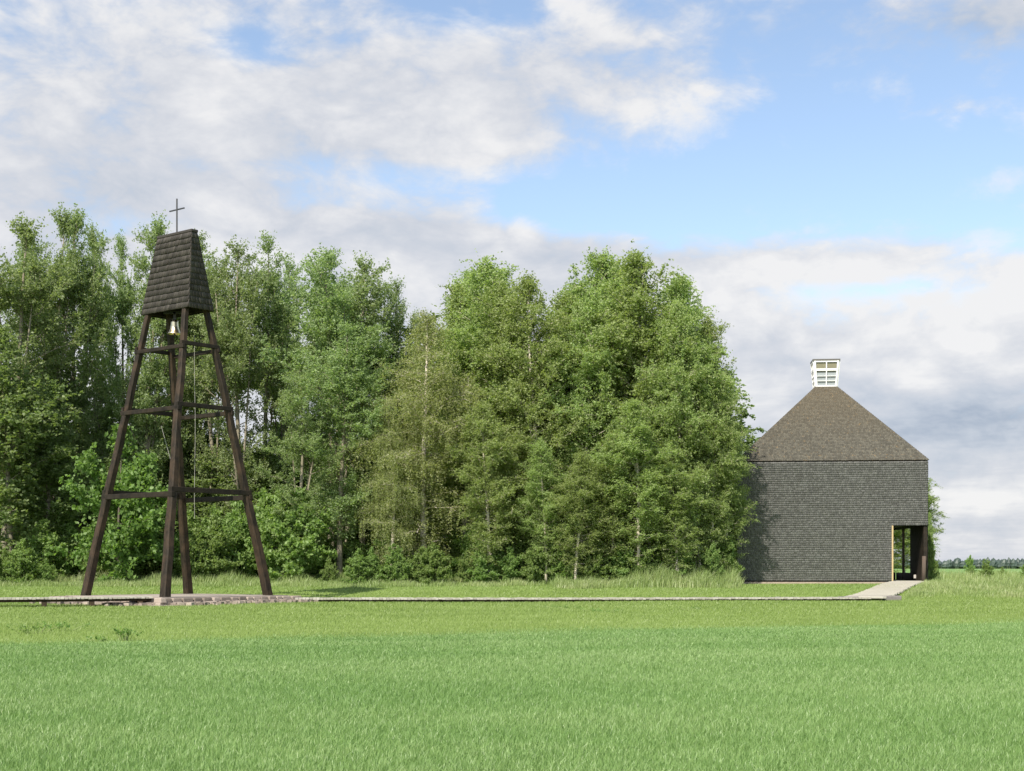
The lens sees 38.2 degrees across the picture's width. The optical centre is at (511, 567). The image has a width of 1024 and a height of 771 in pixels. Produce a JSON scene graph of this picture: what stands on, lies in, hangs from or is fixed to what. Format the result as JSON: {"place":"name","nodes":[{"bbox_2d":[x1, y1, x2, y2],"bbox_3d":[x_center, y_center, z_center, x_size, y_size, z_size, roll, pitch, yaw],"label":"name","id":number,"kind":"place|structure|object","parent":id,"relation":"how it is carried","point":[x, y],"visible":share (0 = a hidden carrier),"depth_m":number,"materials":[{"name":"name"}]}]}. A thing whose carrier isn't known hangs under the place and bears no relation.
{"place":"outdoors","nodes":[
{"label":"outdoors","id":0,"kind":"place"},
{"bbox_2d":[0,569,1023,770],"bbox_3d":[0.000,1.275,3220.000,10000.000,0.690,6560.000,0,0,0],"label":"ground","id":1,"kind":"structure","parent":0,"point":[168,635],"depth_m":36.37,"materials":[{"name":"green plant"}]},
{"bbox_2d":[0,538,42,583],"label":"shrub","id":2,"kind":"object","parent":1,"relation":"on","point":[24,561],"visible":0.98,"depth_m":82.70,"materials":[{"name":"green plant"}]},
{"bbox_2d":[0,228,71,411],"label":"aspen tree","id":3,"kind":"object","parent":1,"relation":"on","point":[18,252],"visible":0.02,"depth_m":98.21,"materials":[{"name":"green plant"}]},
{"bbox_2d":[0,323,83,558],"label":"broadleaf tree","id":4,"kind":"object","parent":1,"relation":"on","point":[17,417],"visible":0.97,"depth_m":85.05,"materials":[{"name":"green plant"}]},
{"bbox_2d":[12,517,74,578],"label":"shrub","id":5,"kind":"object","parent":1,"relation":"on","point":[41,547],"visible":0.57,"depth_m":85.53,"materials":[{"name":"green plant"}]},
{"bbox_2d":[0,374,91,545],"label":"broadleaf tree","id":6,"kind":"object","parent":1,"relation":"on","point":[59,514],"visible":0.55,"depth_m":87.73,"materials":[{"name":"green plant"}]},
{"bbox_2d":[0,212,92,556],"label":"aspen tree","id":7,"kind":"object","parent":1,"relation":"on","point":[43,288],"visible":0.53,"depth_m":90.09,"materials":[{"name":"green plant"}]},
{"bbox_2d":[36,558,56,581],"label":"shrub","id":8,"kind":"object","parent":1,"relation":"on","point":[45,572],"visible":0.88,"depth_m":83.03,"materials":[{"name":"green plant"}]},
{"bbox_2d":[2,202,113,527],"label":"aspen tree","id":9,"kind":"object","parent":1,"relation":"on","point":[64,221],"visible":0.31,"depth_m":95.27,"materials":[{"name":"green plant"}]},
{"bbox_2d":[54,518,83,576],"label":"shrub","id":10,"kind":"object","parent":1,"relation":"on","point":[67,531],"visible":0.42,"depth_m":87.60,"materials":[{"name":"green plant"}]},
{"bbox_2d":[10,203,132,539],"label":"aspen tree","id":11,"kind":"object","parent":1,"relation":"on","point":[85,370],"visible":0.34,"depth_m":96.62,"materials":[{"name":"green plant"}]},
{"bbox_2d":[0,596,152,606],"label":"boardwalk","id":12,"kind":"structure","parent":1,"relation":"on","point":[91,600],"depth_m":59.86,"materials":[{"name":"brown wood"}]},
{"bbox_2d":[70,219,121,456],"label":"aspen tree","id":13,"kind":"object","parent":1,"relation":"on","point":[96,251],"visible":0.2,"depth_m":103.81,"materials":[{"name":"green plant"}]},
{"bbox_2d":[70,452,129,530],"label":"broadleaf tree","id":14,"kind":"object","parent":1,"relation":"on","point":[87,514],"visible":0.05,"depth_m":94.68,"materials":[{"name":"green plant"}]},
{"bbox_2d":[44,417,179,583],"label":"maple tree","id":15,"kind":"object","parent":1,"relation":"on","point":[139,521],"visible":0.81,"depth_m":83.14,"materials":[{"name":"green plant"}]},
{"bbox_2d":[97,229,147,466],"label":"aspen tree","id":16,"kind":"object","parent":1,"relation":"on","point":[125,304],"visible":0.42,"depth_m":100.29,"materials":[{"name":"green plant"}]},
{"bbox_2d":[133,529,175,575],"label":"shrub","id":17,"kind":"object","parent":1,"relation":"on","point":[150,566],"visible":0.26,"depth_m":87.15,"materials":[{"name":"green plant"}]},
{"bbox_2d":[108,210,214,508],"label":"aspen tree","id":18,"kind":"object","parent":1,"relation":"on","point":[151,380],"visible":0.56,"depth_m":96.56,"materials":[{"name":"green plant"}]},
{"bbox_2d":[29,594,318,605],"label":"stone platform","id":19,"kind":"structure","parent":1,"relation":"on","point":[192,599],"depth_m":63.03,"materials":[{"name":"stone"}]},
{"bbox_2d":[80,199,272,596],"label":"bell tower","id":20,"kind":"structure","parent":19,"relation":"on","point":[177,280],"depth_m":65.67,"materials":[{"name":"brown wood"}]},
{"bbox_2d":[163,311,181,335],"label":"bell","id":21,"kind":"object","parent":20,"relation":"hanging from","point":[174,330],"visible":0.94,"depth_m":66.04,"materials":[{"name":"gold metal"}]},
{"bbox_2d":[135,284,220,481],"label":"aspen tree","id":22,"kind":"object","parent":1,"relation":"on","point":[186,422],"visible":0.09,"depth_m":101.97,"materials":[{"name":"green plant"}]},
{"bbox_2d":[173,509,209,579],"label":"shrub","id":23,"kind":"object","parent":1,"relation":"on","point":[191,520],"visible":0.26,"depth_m":85.65,"materials":[{"name":"green plant"}]},
{"bbox_2d":[174,522,222,580],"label":"shrub","id":24,"kind":"object","parent":1,"relation":"on","point":[196,544],"visible":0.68,"depth_m":84.64,"materials":[{"name":"green plant"}]},
{"bbox_2d":[146,250,253,447],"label":"aspen tree","id":25,"kind":"object","parent":1,"relation":"on","point":[204,258],"visible":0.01,"depth_m":105.97,"materials":[{"name":"green plant"}]},
{"bbox_2d":[151,452,253,537],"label":"broadleaf tree","id":26,"kind":"object","parent":1,"relation":"on","point":[216,481],"visible":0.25,"depth_m":96.86,"materials":[{"name":"green plant"}]},
{"bbox_2d":[160,230,247,512],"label":"aspen tree","id":27,"kind":"object","parent":1,"relation":"on","point":[215,449],"visible":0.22,"depth_m":98.19,"materials":[{"name":"green plant"}]},
{"bbox_2d":[166,410,247,525],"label":"broadleaf tree","id":28,"kind":"object","parent":1,"relation":"on","point":[202,451],"visible":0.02,"depth_m":102.98,"materials":[{"name":"green plant"}]},
{"bbox_2d":[199,504,240,571],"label":"shrub","id":29,"kind":"object","parent":1,"relation":"on","point":[213,512],"visible":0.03,"depth_m":87.82,"materials":[{"name":"green plant"}]},
{"bbox_2d":[195,514,246,579],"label":"shrub","id":30,"kind":"object","parent":1,"relation":"on","point":[214,554],"visible":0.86,"depth_m":85.04,"materials":[{"name":"green plant"}]},
{"bbox_2d":[161,234,296,517],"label":"aspen tree","id":31,"kind":"object","parent":1,"relation":"on","point":[235,358],"visible":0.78,"depth_m":94.31,"materials":[{"name":"green plant"}]},
{"bbox_2d":[218,495,259,577],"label":"shrub","id":32,"kind":"object","parent":1,"relation":"on","point":[235,524],"visible":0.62,"depth_m":86.48,"materials":[{"name":"green plant"}]},
{"bbox_2d":[240,487,275,577],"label":"shrub","id":33,"kind":"object","parent":1,"relation":"on","point":[263,490],"visible":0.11,"depth_m":87.70,"materials":[{"name":"green plant"}]},
{"bbox_2d":[227,230,308,487],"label":"aspen tree","id":34,"kind":"object","parent":1,"relation":"on","point":[276,324],"visible":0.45,"depth_m":98.11,"materials":[{"name":"green plant"}]},
{"bbox_2d":[230,448,305,511],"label":"broadleaf tree","id":35,"kind":"object","parent":1,"relation":"on","point":[265,483],"visible":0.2,"depth_m":96.97,"materials":[{"name":"green plant"}]},
{"bbox_2d":[247,254,307,485],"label":"aspen tree","id":36,"kind":"object","parent":1,"relation":"on","point":[289,266],"visible":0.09,"depth_m":102.83,"materials":[{"name":"green plant"}]},
{"bbox_2d":[244,489,314,579],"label":"shrub","id":37,"kind":"object","parent":1,"relation":"on","point":[266,536],"visible":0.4,"depth_m":85.17,"materials":[{"name":"green plant"}]},
{"bbox_2d":[265,485,343,581],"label":"shrub","id":38,"kind":"object","parent":1,"relation":"on","point":[316,527],"visible":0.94,"depth_m":84.20,"materials":[{"name":"green plant"}]},
{"bbox_2d":[249,368,362,578],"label":"aspen tree","id":39,"kind":"object","parent":1,"relation":"on","point":[312,426],"visible":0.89,"depth_m":84.73,"materials":[{"name":"green plant"}]},
{"bbox_2d":[270,428,368,557],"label":"broadleaf tree","id":40,"kind":"object","parent":1,"relation":"on","point":[298,485],"visible":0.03,"depth_m":101.32,"materials":[{"name":"green plant"}]},
{"bbox_2d":[318,556,338,583],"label":"shrub","id":41,"kind":"object","parent":1,"relation":"on","point":[329,572],"visible":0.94,"depth_m":83.36,"materials":[{"name":"green plant"}]},
{"bbox_2d":[254,242,407,546],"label":"aspen tree","id":42,"kind":"object","parent":1,"relation":"on","point":[319,300],"visible":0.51,"depth_m":90.89,"materials":[{"name":"green plant"}]},
{"bbox_2d":[279,246,398,541],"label":"aspen tree","id":43,"kind":"object","parent":1,"relation":"on","point":[337,264],"visible":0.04,"depth_m":97.24,"materials":[{"name":"green plant"}]},
{"bbox_2d":[280,319,403,576],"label":"aspen tree","id":44,"kind":"object","parent":1,"relation":"on","point":[354,379],"visible":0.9,"depth_m":85.21,"materials":[{"name":"green plant"}]},
{"bbox_2d":[321,530,374,575],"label":"shrub","id":45,"kind":"object","parent":1,"relation":"on","point":[349,546],"visible":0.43,"depth_m":87.02,"materials":[{"name":"green plant"}]},
{"bbox_2d":[341,548,373,583],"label":"shrub","id":46,"kind":"object","parent":1,"relation":"on","point":[360,563],"visible":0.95,"depth_m":82.62,"materials":[{"name":"green plant"}]},
{"bbox_2d":[300,250,420,547],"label":"aspen tree","id":47,"kind":"object","parent":1,"relation":"on","point":[375,303],"visible":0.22,"depth_m":93.48,"materials":[{"name":"green plant"}]},
{"bbox_2d":[365,546,380,581],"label":"shrub","id":48,"kind":"object","parent":1,"relation":"on","point":[374,560],"visible":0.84,"depth_m":83.30,"materials":[{"name":"green plant"}]},
{"bbox_2d":[368,520,415,574],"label":"shrub","id":49,"kind":"object","parent":1,"relation":"on","point":[384,548],"visible":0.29,"depth_m":85.10,"materials":[{"name":"green plant"}]},
{"bbox_2d":[374,543,413,584],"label":"shrub","id":50,"kind":"object","parent":1,"relation":"on","point":[395,569],"visible":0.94,"depth_m":82.27,"materials":[{"name":"green plant"}]},
{"bbox_2d":[352,396,448,579],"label":"weeping birch","id":51,"kind":"object","parent":1,"relation":"on","point":[390,497],"visible":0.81,"depth_m":84.42,"materials":[{"name":"green plant"}]},
{"bbox_2d":[370,273,440,526],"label":"aspen tree","id":52,"kind":"object","parent":1,"relation":"on","point":[394,333],"visible":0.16,"depth_m":96.27,"materials":[{"name":"green plant"}]},
{"bbox_2d":[368,304,448,557],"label":"broadleaf tree","id":53,"kind":"object","parent":1,"relation":"on","point":[405,330],"visible":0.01,"depth_m":96.72,"materials":[{"name":"green plant"}]},
{"bbox_2d":[336,307,493,569],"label":"weeping birch","id":54,"kind":"object","parent":1,"relation":"on","point":[424,394],"visible":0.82,"depth_m":85.28,"materials":[{"name":"green plant"}]},
{"bbox_2d":[403,545,430,582],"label":"shrub","id":55,"kind":"object","parent":1,"relation":"on","point":[416,562],"visible":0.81,"depth_m":82.63,"materials":[{"name":"green plant"}]},
{"bbox_2d":[374,447,459,554],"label":"broadleaf tree","id":56,"kind":"object","parent":1,"relation":"on","point":[427,533],"visible":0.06,"depth_m":93.23,"materials":[{"name":"green plant"}]},
{"bbox_2d":[418,542,455,584],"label":"shrub","id":57,"kind":"object","parent":1,"relation":"on","point":[436,558],"visible":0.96,"depth_m":82.11,"materials":[{"name":"green plant"}]},
{"bbox_2d":[399,275,502,555],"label":"birch tree","id":58,"kind":"object","parent":1,"relation":"on","point":[453,290],"visible":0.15,"depth_m":92.25,"materials":[{"name":"green plant"}]},
{"bbox_2d":[443,534,463,573],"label":"shrub","id":59,"kind":"object","parent":1,"relation":"on","point":[457,552],"visible":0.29,"depth_m":88.00,"materials":[{"name":"green plant"}]},
{"bbox_2d":[455,551,475,583],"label":"shrub","id":60,"kind":"object","parent":1,"relation":"on","point":[464,566],"visible":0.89,"depth_m":83.04,"materials":[{"name":"green plant"}]},
{"bbox_2d":[396,248,539,550],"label":"birch tree","id":61,"kind":"object","parent":1,"relation":"on","point":[482,278],"visible":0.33,"depth_m":89.65,"materials":[{"name":"green plant"}]},
{"bbox_2d":[447,523,495,578],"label":"shrub","id":62,"kind":"object","parent":1,"relation":"on","point":[465,546],"visible":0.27,"depth_m":86.56,"materials":[{"name":"green plant"}]},
{"bbox_2d":[465,546,500,582],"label":"shrub","id":63,"kind":"object","parent":1,"relation":"on","point":[482,572],"visible":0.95,"depth_m":82.51,"materials":[{"name":"green plant"}]},
{"bbox_2d":[444,399,534,580],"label":"birch tree","id":64,"kind":"object","parent":1,"relation":"on","point":[483,467],"visible":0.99,"depth_m":82.70,"materials":[{"name":"green plant"}]},
{"bbox_2d":[486,523,514,577],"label":"shrub","id":65,"kind":"object","parent":1,"relation":"on","point":[502,553],"visible":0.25,"depth_m":85.83,"materials":[{"name":"green plant"}]},
{"bbox_2d":[449,273,563,544],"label":"birch tree","id":66,"kind":"object","parent":1,"relation":"on","point":[495,292],"visible":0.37,"depth_m":87.61,"materials":[{"name":"green plant"}]},
{"bbox_2d":[495,546,523,581],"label":"shrub","id":67,"kind":"object","parent":1,"relation":"on","point":[508,566],"visible":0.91,"depth_m":82.61,"materials":[{"name":"green plant"}]},
{"bbox_2d":[0,617,1023,770],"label":"crop grass","id":68,"kind":"structure","parent":1,"relation":"on","point":[883,637],"depth_m":17.57,"materials":[{"name":"green plant"}]},
{"bbox_2d":[0,561,1023,598],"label":"meadow grass","id":69,"kind":"structure","parent":1,"relation":"on","point":[1009,585],"depth_m":81.01,"materials":[{"name":"green plant"}]},
{"bbox_2d":[507,532,543,579],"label":"shrub","id":70,"kind":"object","parent":1,"relation":"on","point":[519,548],"visible":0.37,"depth_m":85.12,"materials":[{"name":"green plant"}]},
{"bbox_2d":[467,270,595,550],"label":"birch tree","id":71,"kind":"object","parent":1,"relation":"on","point":[526,288],"visible":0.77,"depth_m":85.47,"materials":[{"name":"green plant"}]},
{"bbox_2d":[519,538,545,582],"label":"shrub","id":72,"kind":"object","parent":1,"relation":"on","point":[531,569],"visible":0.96,"depth_m":82.55,"materials":[{"name":"green plant"}]},
{"bbox_2d":[504,437,576,581],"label":"birch tree","id":73,"kind":"object","parent":1,"relation":"on","point":[540,474],"visible":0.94,"depth_m":82.48,"materials":[{"name":"green plant"}]},
{"bbox_2d":[538,537,571,581],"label":"shrub","id":74,"kind":"object","parent":1,"relation":"on","point":[561,567],"visible":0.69,"depth_m":83.04,"materials":[{"name":"green plant"}]},
{"bbox_2d":[530,287,616,542],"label":"birch tree","id":75,"kind":"object","parent":1,"relation":"on","point":[563,299],"visible":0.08,"depth_m":89.58,"materials":[{"name":"green plant"}]},
{"bbox_2d":[566,552,593,579],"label":"shrub","id":76,"kind":"object","parent":1,"relation":"on","point":[578,571],"visible":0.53,"depth_m":82.52,"materials":[{"name":"green plant"}]},
{"bbox_2d":[531,281,629,553],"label":"birch tree","id":77,"kind":"object","parent":1,"relation":"on","point":[592,301],"visible":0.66,"depth_m":85.72,"materials":[{"name":"green plant"}]},
{"bbox_2d":[544,448,616,580],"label":"birch tree","id":78,"kind":"object","parent":1,"relation":"on","point":[582,493],"visible":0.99,"depth_m":81.41,"materials":[{"name":"green plant"}]},
{"bbox_2d":[295,597,870,602],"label":"boardwalk","id":79,"kind":"structure","parent":1,"relation":"on","point":[443,599],"depth_m":67.12,"materials":[{"name":"grey wood"}]},
{"bbox_2d":[535,245,655,546],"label":"birch tree","id":80,"kind":"object","parent":1,"relation":"on","point":[601,263],"visible":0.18,"depth_m":89.71,"materials":[{"name":"green plant"}]},
{"bbox_2d":[584,545,621,581],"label":"shrub","id":81,"kind":"object","parent":1,"relation":"on","point":[598,569],"visible":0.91,"depth_m":82.09,"materials":[{"name":"green plant"}]},
{"bbox_2d":[576,429,652,575],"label":"birch tree","id":82,"kind":"object","parent":1,"relation":"on","point":[608,512],"visible":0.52,"depth_m":82.41,"materials":[{"name":"green plant"}]},
{"bbox_2d":[606,538,634,579],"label":"shrub","id":83,"kind":"object","parent":1,"relation":"on","point":[621,561],"visible":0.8,"depth_m":82.58,"materials":[{"name":"green plant"}]},
{"bbox_2d":[555,240,724,562],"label":"birch tree","id":84,"kind":"object","parent":1,"relation":"on","point":[634,330],"visible":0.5,"depth_m":85.57,"materials":[{"name":"green plant"}]},
{"bbox_2d":[585,394,697,572],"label":"birch tree","id":85,"kind":"object","parent":1,"relation":"on","point":[633,441],"visible":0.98,"depth_m":81.57,"materials":[{"name":"green plant"}]},
{"bbox_2d":[629,545,657,577],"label":"shrub","id":86,"kind":"object","parent":1,"relation":"on","point":[641,560],"visible":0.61,"depth_m":82.40,"materials":[{"name":"green plant"}]},
{"bbox_2d":[625,438,716,577],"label":"birch tree","id":87,"kind":"object","parent":1,"relation":"on","point":[674,519],"visible":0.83,"depth_m":82.04,"materials":[{"name":"green plant"}]},
{"bbox_2d":[659,542,696,577],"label":"shrub","id":88,"kind":"object","parent":1,"relation":"on","point":[681,571],"visible":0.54,"depth_m":82.50,"materials":[{"name":"green plant"}]},
{"bbox_2d":[623,272,736,558],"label":"birch tree","id":89,"kind":"object","parent":1,"relation":"on","point":[699,304],"visible":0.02,"depth_m":89.39,"materials":[{"name":"green plant"}]},
{"bbox_2d":[632,293,733,561],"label":"birch tree","id":90,"kind":"object","parent":1,"relation":"on","point":[676,314],"visible":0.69,"depth_m":83.66,"materials":[{"name":"green plant"}]},
{"bbox_2d":[617,267,749,561],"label":"birch tree","id":91,"kind":"object","parent":1,"relation":"on","point":[677,291],"visible":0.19,"depth_m":86.17,"materials":[{"name":"green plant"}]},
{"bbox_2d":[643,327,730,567],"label":"birch tree","id":92,"kind":"object","parent":1,"relation":"on","point":[705,446],"visible":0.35,"depth_m":84.33,"materials":[{"name":"green plant"}]},
{"bbox_2d":[664,309,757,570],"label":"birch tree","id":93,"kind":"object","parent":1,"relation":"on","point":[709,328],"visible":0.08,"depth_m":88.05,"materials":[{"name":"green plant"}]},
{"bbox_2d":[699,541,725,578],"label":"shrub","id":94,"kind":"object","parent":1,"relation":"on","point":[711,558],"visible":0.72,"depth_m":82.58,"materials":[{"name":"green plant"}]},
{"bbox_2d":[682,370,757,567],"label":"birch tree","id":95,"kind":"object","parent":1,"relation":"on","point":[718,405],"visible":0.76,"depth_m":84.44,"materials":[{"name":"green plant"}]},
{"bbox_2d":[702,526,744,573],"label":"shrub","id":96,"kind":"object","parent":1,"relation":"on","point":[727,547],"visible":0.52,"depth_m":85.29,"materials":[{"name":"green plant"}]},
{"bbox_2d":[701,365,766,564],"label":"broadleaf tree","id":97,"kind":"object","parent":1,"relation":"on","point":[747,414],"visible":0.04,"depth_m":102.31,"materials":[{"name":"green plant"}]},
{"bbox_2d":[707,426,761,571],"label":"birch tree","id":98,"kind":"object","parent":1,"relation":"on","point":[735,502],"visible":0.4,"depth_m":85.71,"materials":[{"name":"green plant"}]},
{"bbox_2d":[730,359,928,583],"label":"church","id":99,"kind":"structure","parent":1,"relation":"on","point":[837,482],"depth_m":88.12,"materials":[{"name":"grey wood"}]},
{"bbox_2d":[893,530,909,572],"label":"birch tree","id":100,"kind":"object","parent":1,"relation":"on","point":[897,545],"visible":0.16,"depth_m":113.45,"materials":[{"name":"green plant"}]},
{"bbox_2d":[898,478,948,570],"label":"birch tree","id":101,"kind":"object","parent":1,"relation":"on","point":[931,499],"visible":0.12,"depth_m":111.56,"materials":[{"name":"green plant"}]},
{"bbox_2d":[928,530,935,580],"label":"shrub","id":102,"kind":"object","parent":1,"relation":"on","point":[931,564],"visible":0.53,"depth_m":95.84,"materials":[{"name":"green plant"}]},
{"bbox_2d":[894,557,1023,568],"bbox_3d":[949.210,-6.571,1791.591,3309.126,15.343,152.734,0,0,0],"label":"forest","id":103,"kind":"object","parent":1,"relation":"on","point":[1008,563],"visible":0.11,"depth_m":1743.27,"materials":[{"name":"green plant"}]},
{"bbox_2d":[0,0,1023,561],"label":"sky","id":104,"kind":"structure","parent":0,"point":[843,180],"materials":[{"name":"blue"}]},
{"bbox_2d":[848,581,923,600],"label":"path","id":105,"kind":"structure","parent":0,"point":[880,591],"depth_m":76.45,"materials":[{"name":"beige concrete"}]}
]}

